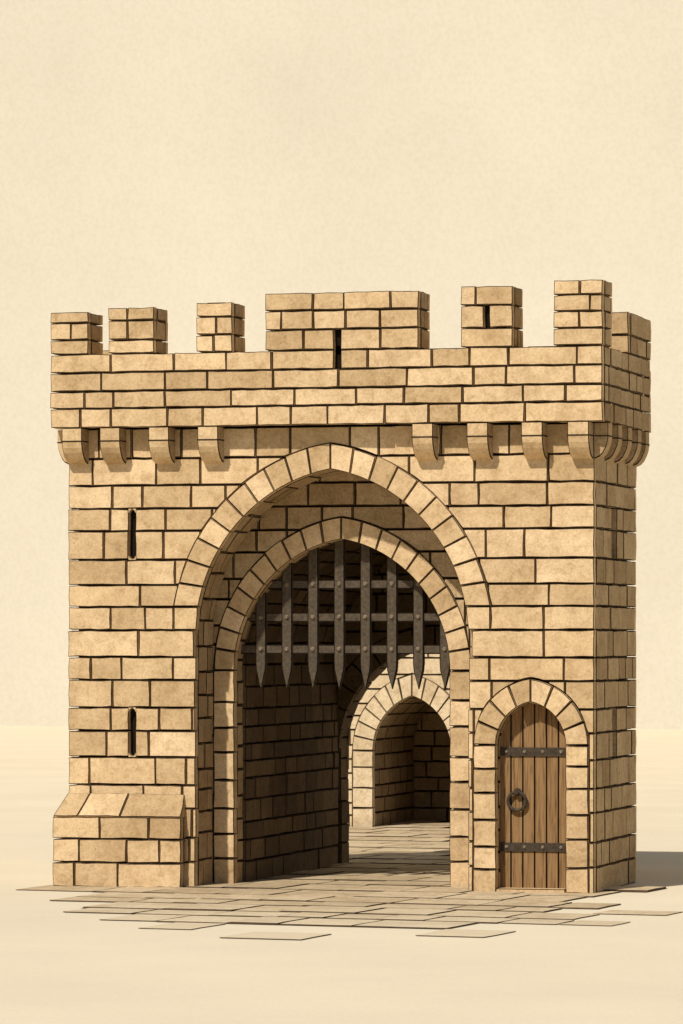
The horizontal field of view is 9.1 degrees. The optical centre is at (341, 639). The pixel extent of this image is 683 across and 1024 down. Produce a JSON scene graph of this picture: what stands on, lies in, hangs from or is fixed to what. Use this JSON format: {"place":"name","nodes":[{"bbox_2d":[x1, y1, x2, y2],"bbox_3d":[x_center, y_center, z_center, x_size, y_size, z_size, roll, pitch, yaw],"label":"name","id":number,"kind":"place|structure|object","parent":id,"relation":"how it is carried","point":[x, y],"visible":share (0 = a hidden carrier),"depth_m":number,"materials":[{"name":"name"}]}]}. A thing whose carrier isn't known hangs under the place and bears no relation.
{"place":"outdoors","nodes":[
{"label":"outdoors","id":0,"kind":"place"},
{"bbox_2d":[0,0,682,728],"bbox_3d":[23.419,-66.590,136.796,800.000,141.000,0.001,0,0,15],"label":"background","id":1,"kind":"structure","parent":0,"point":[178,160],"depth_m":143.29},
{"bbox_2d":[0,726,682,1023],"bbox_3d":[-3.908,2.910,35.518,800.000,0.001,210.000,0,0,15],"label":"ground","id":2,"kind":"structure","parent":0,"point":[58,965],"depth_m":39.29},
{"bbox_2d":[68,423,636,892],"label":"walls","id":3,"kind":"structure","parent":2,"relation":"on","point":[540,553],"depth_m":50.27,"materials":[{"name":"stone"}]},
{"bbox_2d":[205,472,477,886],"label":"recessed arch","id":4,"kind":"structure","parent":3,"relation":"attached to","point":[293,527],"depth_m":50.81,"materials":[{"name":"stone"}]},
{"bbox_2d":[241,540,450,688],"bbox_3d":[0.062,-0.378,50.921,2.640,1.915,0.090,0,0,15],"label":"portcullis","id":5,"kind":"object","parent":4,"relation":"attached to","point":[339,617],"visible":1,"depth_m":50.92,"materials":[{"name":"metal"}]},
{"bbox_2d":[50,280,650,432],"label":"battlements","id":6,"kind":"object","parent":3,"relation":"on","point":[371,358],"visible":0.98,"depth_m":49.81,"materials":[{"name":"stone"}]},
{"bbox_2d":[57,422,649,466],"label":"corbels","id":7,"kind":"object","parent":3,"relation":"attached to","point":[620,444],"visible":0.94,"depth_m":50.14,"materials":[{"name":"stone"}]},
{"bbox_2d":[498,703,567,887],"bbox_3d":[2.234,1.760,49.627,0.940,2.300,0.116,0,0,15],"label":"wooden door","id":8,"kind":"structure","parent":3,"relation":"attached to","point":[532,757],"depth_m":49.61,"materials":[{"name":"brown wood"}]},
{"bbox_2d":[506,788,527,811],"bbox_3d":[2.026,1.848,49.619,0.250,0.275,0.080,0,0,15],"label":"ring handle","id":9,"kind":"object","parent":8,"relation":"attached to","point":[517,792],"visible":1,"depth_m":49.60,"materials":[{"name":"metal"}]},
{"bbox_2d":[16,820,682,939],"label":"pavement","id":10,"kind":"structure","parent":0,"point":[394,875],"depth_m":47.92,"materials":[{"name":"stone"}]},
{"bbox_2d":[53,793,187,886],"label":"plinth","id":11,"kind":"structure","parent":10,"relation":"on","point":[114,840],"depth_m":50.55,"materials":[{"name":"stone"}]},
{"bbox_2d":[237,540,459,881],"bbox_3d":[0.750,0.561,53.354,3.697,4.698,4.747,0,0,15],"label":"passage","id":12,"kind":"object","parent":10,"relation":"on","point":[295,794],"visible":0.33,"depth_m":53.76,"materials":[{"name":"stone"}]},
{"bbox_2d":[348,654,454,826],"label":"arch","id":13,"kind":"structure","parent":10,"relation":"on","point":[380,699],"depth_m":66.43,"materials":[{"name":"stone"}]},
{"bbox_2d":[369,696,450,825],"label":"recess","id":14,"kind":"object","parent":10,"relation":"on","point":[412,763],"visible":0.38,"depth_m":68.64,"materials":[{"name":"stone"}]},
{"bbox_2d":[497,887,565,892],"bbox_3d":[2.219,2.885,49.568,0.800,0.050,0.369,0,0,15],"label":"door threshold","id":15,"kind":"object","parent":10,"relation":"on","point":[549,890],"depth_m":49.42,"materials":[{"name":"stone"}]}
]}

